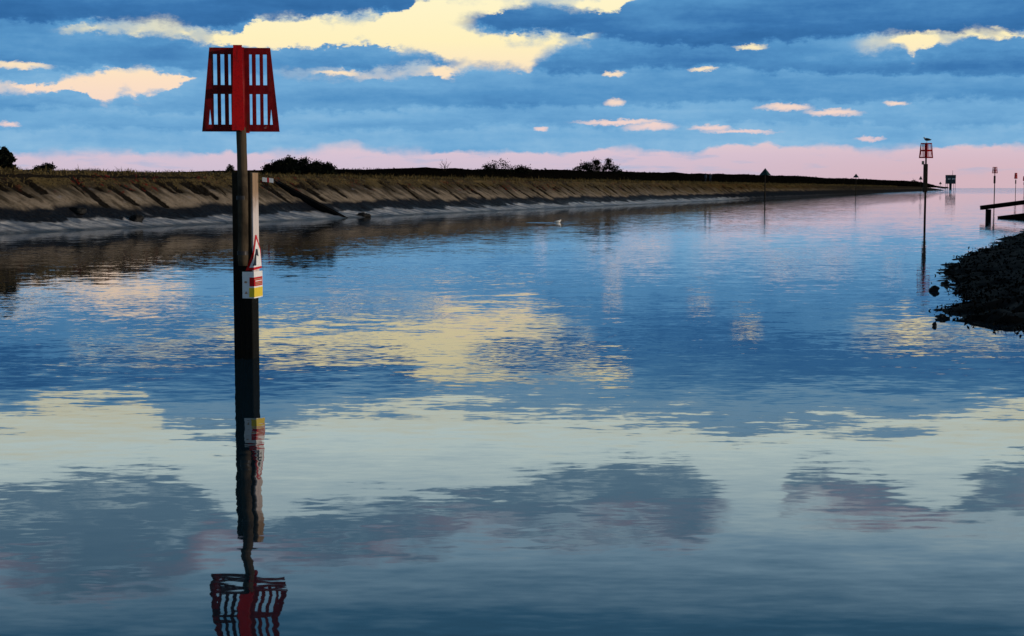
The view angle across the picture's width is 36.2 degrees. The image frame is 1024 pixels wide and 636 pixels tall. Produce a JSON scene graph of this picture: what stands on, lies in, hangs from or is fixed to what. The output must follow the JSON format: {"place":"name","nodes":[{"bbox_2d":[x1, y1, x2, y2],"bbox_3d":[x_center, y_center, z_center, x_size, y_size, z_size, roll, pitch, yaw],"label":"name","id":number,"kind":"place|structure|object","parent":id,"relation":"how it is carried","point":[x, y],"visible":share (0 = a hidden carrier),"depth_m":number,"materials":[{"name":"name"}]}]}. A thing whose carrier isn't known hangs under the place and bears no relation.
{"place":"outdoors","nodes":[
{"label":"outdoors","id":0,"kind":"place"},
{"bbox_2d":[0,169,940,233],"bbox_3d":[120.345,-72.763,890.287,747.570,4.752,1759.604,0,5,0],"label":"river bank","id":1,"kind":"structure","parent":0,"point":[32,209],"depth_m":115.12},
{"bbox_2d":[0,146,17,169],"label":"bush","id":2,"kind":"object","parent":1,"relation":"on","point":[7,159],"visible":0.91,"depth_m":90.77,"materials":[{"name":"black plant"}]},
{"bbox_2d":[33,161,56,170],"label":"bush","id":3,"kind":"object","parent":1,"relation":"on","point":[47,164],"visible":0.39,"depth_m":102.06,"materials":[{"name":"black plant"}]},
{"bbox_2d":[69,207,86,214],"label":"boulder","id":4,"kind":"object","parent":1,"relation":"on","point":[79,210],"visible":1,"depth_m":86.02,"materials":[{"name":"grey stone"}]},
{"bbox_2d":[129,214,143,222],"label":"boulder","id":5,"kind":"object","parent":1,"relation":"on","point":[136,218],"visible":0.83,"depth_m":89.65,"materials":[{"name":"grey stone"}]},
{"bbox_2d":[225,164,235,172],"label":"bush","id":6,"kind":"object","parent":1,"relation":"on","point":[230,169],"visible":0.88,"depth_m":122.82,"materials":[{"name":"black plant"}]},
{"bbox_2d":[262,177,272,188],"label":"marker board","id":7,"kind":"object","parent":1,"relation":"on","point":[264,179],"visible":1,"depth_m":113.77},
{"bbox_2d":[260,155,337,174],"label":"bush","id":8,"kind":"object","parent":1,"relation":"on","point":[289,164],"visible":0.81,"depth_m":134.02,"materials":[{"name":"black plant"}]},
{"bbox_2d":[273,179,347,217],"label":"bank ramp","id":9,"kind":"structure","parent":1,"relation":"on","point":[315,204],"depth_m":115.97,"materials":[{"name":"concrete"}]},
{"bbox_2d":[356,212,370,216],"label":"boulder","id":10,"kind":"object","parent":1,"relation":"on","point":[363,214],"visible":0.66,"depth_m":118.47,"materials":[{"name":"grey stone"}]},
{"bbox_2d":[0,165,895,197],"bbox_3d":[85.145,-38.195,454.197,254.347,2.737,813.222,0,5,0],"label":"grass","id":11,"kind":"structure","parent":1,"relation":"on","point":[441,178],"depth_m":147.77,"materials":[{"name":"plant"}]},
{"bbox_2d":[0,167,947,207],"bbox_3d":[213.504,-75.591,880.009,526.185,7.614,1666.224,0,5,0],"label":"scrub","id":12,"kind":"object","parent":1,"relation":"on","point":[902,183],"visible":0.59,"depth_m":367.67,"materials":[{"name":"green plant"}]},
{"bbox_2d":[481,158,532,173],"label":"bush","id":13,"kind":"object","parent":1,"relation":"on","point":[524,169],"visible":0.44,"depth_m":237.10,"materials":[{"name":"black plant"}]},
{"bbox_2d":[579,158,602,172],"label":"bush","id":14,"kind":"object","parent":1,"relation":"on","point":[588,167],"visible":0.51,"depth_m":288.46,"materials":[{"name":"black plant"}]},
{"bbox_2d":[601,158,624,173],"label":"bush","id":15,"kind":"object","parent":1,"relation":"on","point":[609,167],"visible":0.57,"depth_m":304.49,"materials":[{"name":"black plant"}]},
{"bbox_2d":[0,188,1023,635],"bbox_3d":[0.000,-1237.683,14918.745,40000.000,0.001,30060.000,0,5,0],"label":"water","id":16,"kind":"structure","parent":0,"point":[782,416],"depth_m":14.36,"materials":[{"name":"blue liquid"}]},
{"bbox_2d":[202,45,279,358],"bbox_3d":[-3.454,-0.853,20.062,0.771,5.178,0.880,3,6,34],"label":"channel beacon","id":17,"kind":"object","parent":16,"relation":"in","point":[247,277],"visible":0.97,"depth_m":19.94,"materials":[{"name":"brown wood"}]},
{"bbox_2d":[760,168,770,198],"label":"triangle beacon","id":18,"kind":"object","parent":16,"relation":"in","point":[765,172],"visible":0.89,"depth_m":327.95,"materials":[{"name":"green paint"}]},
{"bbox_2d":[919,143,932,217],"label":"channel beacon","id":19,"kind":"object","parent":16,"relation":"in","point":[925,152],"visible":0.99,"depth_m":115.22,"materials":[{"name":"paint"}]},
{"bbox_2d":[945,173,955,189],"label":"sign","id":20,"kind":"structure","parent":16,"relation":"in","point":[950,180],"depth_m":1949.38,"materials":[{"name":"metal"}]},
{"bbox_2d":[992,167,997,200],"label":"channel beacon","id":21,"kind":"object","parent":16,"relation":"in","point":[995,171],"visible":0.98,"depth_m":264.35,"materials":[{"name":"paint"}]},
{"bbox_2d":[980,200,1023,217],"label":"jetty","id":22,"kind":"object","parent":16,"relation":"in","point":[989,207],"visible":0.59,"depth_m":115.59,"materials":[{"name":"brown wood"}]},
{"bbox_2d":[1014,173,1016,195],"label":"channel beacon","id":23,"kind":"object","parent":16,"relation":"in","point":[1015,176],"visible":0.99,"depth_m":443.38,"materials":[{"name":"paint"}]},
{"bbox_2d":[0,0,1023,187],"label":"sky","id":24,"kind":"structure","parent":0,"point":[812,88],"materials":[{"name":"blue"}]},
{"bbox_2d":[174,167,943,187],"bbox_3d":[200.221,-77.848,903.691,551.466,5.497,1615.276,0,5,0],"label":"hill","id":25,"kind":"structure","parent":0,"point":[542,174],"depth_m":264.81,"materials":[{"name":"green plant"}]},
{"bbox_2d":[928,217,1023,330],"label":"mud shore","id":26,"kind":"structure","parent":0,"point":[1009,317],"depth_m":34.44,"materials":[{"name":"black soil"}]},
{"bbox_2d":[929,285,939,290],"bbox_3d":[9.060,-0.606,33.496,0.223,0.198,0.239,-2,5,-22],"label":"stone","id":27,"kind":"object","parent":26,"relation":"on","point":[934,288],"visible":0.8,"depth_m":33.43,"materials":[{"name":"black stone"}]},
{"bbox_2d":[935,314,949,318],"bbox_3d":[7.288,-0.008,26.478,0.227,0.127,0.309,-1,5,-12],"label":"stone","id":28,"kind":"object","parent":26,"relation":"on","point":[942,316],"visible":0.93,"depth_m":26.40,"materials":[{"name":"black stone"}]}
]}

